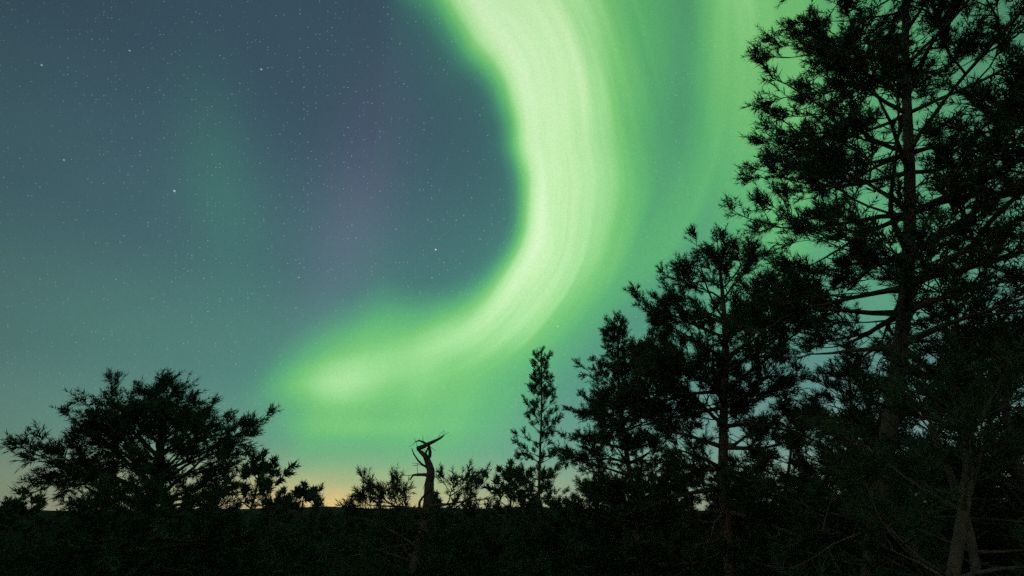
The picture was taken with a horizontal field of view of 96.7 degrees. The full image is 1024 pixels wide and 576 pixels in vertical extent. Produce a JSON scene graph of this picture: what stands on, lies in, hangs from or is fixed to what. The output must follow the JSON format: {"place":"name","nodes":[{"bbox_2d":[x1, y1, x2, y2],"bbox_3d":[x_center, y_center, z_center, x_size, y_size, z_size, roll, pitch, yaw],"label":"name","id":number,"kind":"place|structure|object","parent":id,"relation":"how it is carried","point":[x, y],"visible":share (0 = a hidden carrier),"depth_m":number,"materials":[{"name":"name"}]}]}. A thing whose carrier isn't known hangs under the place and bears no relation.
{"place":"outdoors","nodes":[
{"label":"outdoors","id":0,"kind":"place"},
{"bbox_2d":[0,506,1009,575],"bbox_3d":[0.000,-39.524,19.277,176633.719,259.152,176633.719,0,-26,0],"label":"ground","id":1,"kind":"structure","parent":0,"point":[255,512],"depth_m":3203.39,"materials":[{"name":"black"}]},
{"bbox_2d":[0,486,63,558],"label":"slope pine","id":2,"kind":"object","parent":1,"relation":"on","point":[20,508],"visible":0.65,"depth_m":17.81,"materials":[{"name":"green plant"}]},
{"bbox_2d":[0,368,302,575],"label":"pine","id":3,"kind":"object","parent":1,"relation":"on","point":[161,417],"visible":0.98,"depth_m":7.63,"materials":[{"name":"green plant"}]},
{"bbox_2d":[173,446,301,565],"bbox_3d":[-13.214,13.247,21.533,5.221,10.979,6.523,7,-27,-14],"label":"slope pine","id":4,"kind":"object","parent":1,"relation":"on","point":[261,469],"visible":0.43,"depth_m":22.94,"materials":[{"name":"green plant"}]},
{"bbox_2d":[244,480,340,575],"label":"pine","id":5,"kind":"object","parent":1,"relation":"on","point":[296,548],"visible":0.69,"depth_m":12.90,"materials":[{"name":"green plant"}]},
{"bbox_2d":[260,479,341,575],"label":"slope pine","id":6,"kind":"object","parent":1,"relation":"on","point":[301,490],"visible":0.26,"depth_m":27.32,"materials":[{"name":"green plant"}]},
{"bbox_2d":[320,503,430,569],"bbox_3d":[-6.063,13.400,19.766,5.654,7.748,7.358,22,-32,-36],"label":"pine","id":7,"kind":"object","parent":1,"relation":"on","point":[380,509],"visible":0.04,"depth_m":20.77,"materials":[{"name":"green plant"}]},
{"bbox_2d":[335,499,446,575],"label":"pine","id":8,"kind":"object","parent":1,"relation":"on","point":[398,540],"visible":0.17,"depth_m":8.04,"materials":[{"name":"green plant"}]},
{"bbox_2d":[353,516,448,575],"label":"pine","id":9,"kind":"object","parent":1,"relation":"on","point":[391,557],"visible":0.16,"depth_m":8.35,"materials":[{"name":"green plant"}]},
{"bbox_2d":[369,505,450,569],"bbox_3d":[-2.282,7.651,10.803,2.928,4.658,3.366,-4,-26,9],"label":"pine","id":10,"kind":"object","parent":1,"relation":"on","point":[378,546],"visible":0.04,"depth_m":11.08,"materials":[{"name":"green plant"}]},
{"bbox_2d":[307,432,550,575],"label":"tree","id":11,"kind":"object","parent":1,"relation":"on","point":[420,559],"visible":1,"depth_m":7.09,"materials":[{"name":"green plant"}]},
{"bbox_2d":[404,490,465,574],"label":"slope pine","id":12,"kind":"object","parent":1,"relation":"on","point":[437,500],"visible":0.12,"depth_m":25.17,"materials":[{"name":"green plant"}]},
{"bbox_2d":[425,497,553,575],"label":"pine","id":13,"kind":"object","parent":1,"relation":"on","point":[470,508],"visible":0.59,"depth_m":8.13,"materials":[{"name":"green plant"}]},
{"bbox_2d":[473,458,575,575],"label":"slope pine","id":14,"kind":"object","parent":1,"relation":"on","point":[509,471],"visible":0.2,"depth_m":26.76,"materials":[{"name":"green plant"}]},
{"bbox_2d":[490,345,579,575],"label":"slim pine","id":15,"kind":"object","parent":1,"relation":"on","point":[537,541],"visible":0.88,"depth_m":14.71,"materials":[{"name":"green plant"}]},
{"bbox_2d":[503,486,575,574],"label":"slope pine","id":16,"kind":"object","parent":1,"relation":"on","point":[531,499],"visible":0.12,"depth_m":26.23,"materials":[{"name":"green plant"}]},
{"bbox_2d":[548,310,722,575],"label":"pine","id":17,"kind":"object","parent":1,"relation":"on","point":[609,487],"visible":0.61,"depth_m":10.81,"materials":[{"name":"green plant"}]},
{"bbox_2d":[569,215,870,575],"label":"tall pine","id":18,"kind":"object","parent":1,"relation":"on","point":[666,366],"visible":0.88,"depth_m":7.71,"materials":[{"name":"green plant"}]},
{"bbox_2d":[676,496,782,575],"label":"slope pine","id":19,"kind":"object","parent":1,"relation":"on","point":[700,567],"visible":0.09,"depth_m":23.00,"materials":[{"name":"green plant"}]},
{"bbox_2d":[665,463,801,575],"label":"pine","id":20,"kind":"object","parent":1,"relation":"on","point":[676,550],"visible":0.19,"depth_m":9.71,"materials":[{"name":"green plant"}]},
{"bbox_2d":[705,501,807,575],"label":"pine","id":21,"kind":"object","parent":1,"relation":"on","point":[715,530],"visible":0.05,"depth_m":13.11,"materials":[{"name":"green plant"}]},
{"bbox_2d":[692,407,833,575],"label":"pine","id":22,"kind":"object","parent":1,"relation":"on","point":[765,549],"visible":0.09,"depth_m":10.46,"materials":[{"name":"green plant"}]},
{"bbox_2d":[728,339,944,575],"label":"pine","id":23,"kind":"object","parent":1,"relation":"on","point":[823,372],"visible":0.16,"depth_m":8.38,"materials":[{"name":"green plant"}]},
{"bbox_2d":[773,487,908,575],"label":"pine","id":24,"kind":"object","parent":1,"relation":"on","point":[805,568],"visible":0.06,"depth_m":6.75,"materials":[{"name":"green plant"}]},
{"bbox_2d":[717,0,1023,575],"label":"pine","id":25,"kind":"object","parent":1,"relation":"on","point":[831,163],"visible":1,"depth_m":4.33,"materials":[{"name":"green plant"}]},
{"bbox_2d":[744,406,1023,575],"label":"pine","id":26,"kind":"object","parent":1,"relation":"on","point":[819,490],"visible":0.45,"depth_m":4.30,"materials":[{"name":"green plant"}]},
{"bbox_2d":[760,280,1023,575],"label":"pine","id":27,"kind":"object","parent":1,"relation":"on","point":[1003,543],"visible":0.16,"depth_m":5.53,"materials":[{"name":"green plant"}]},
{"bbox_2d":[768,320,1023,575],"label":"tree","id":28,"kind":"object","parent":1,"relation":"on","point":[966,428],"visible":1,"depth_m":2.42,"materials":[{"name":"green plant"}]},
{"bbox_2d":[815,349,1023,575],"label":"tree","id":29,"kind":"object","parent":1,"relation":"on","point":[972,551],"visible":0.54,"depth_m":3.14,"materials":[{"name":"green plant"}]},
{"bbox_2d":[822,296,1023,575],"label":"pine","id":30,"kind":"object","parent":1,"relation":"on","point":[1018,472],"visible":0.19,"depth_m":4.05,"materials":[{"name":"green plant"}]},
{"bbox_2d":[852,467,1021,575],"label":"pine","id":31,"kind":"object","parent":1,"relation":"on","point":[885,565],"visible":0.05,"depth_m":4.67,"materials":[{"name":"green plant"}]},
{"bbox_2d":[0,0,1023,510],"label":"sky","id":32,"kind":"structure","parent":0,"point":[367,220],"materials":[{"name":"green"}]}
]}

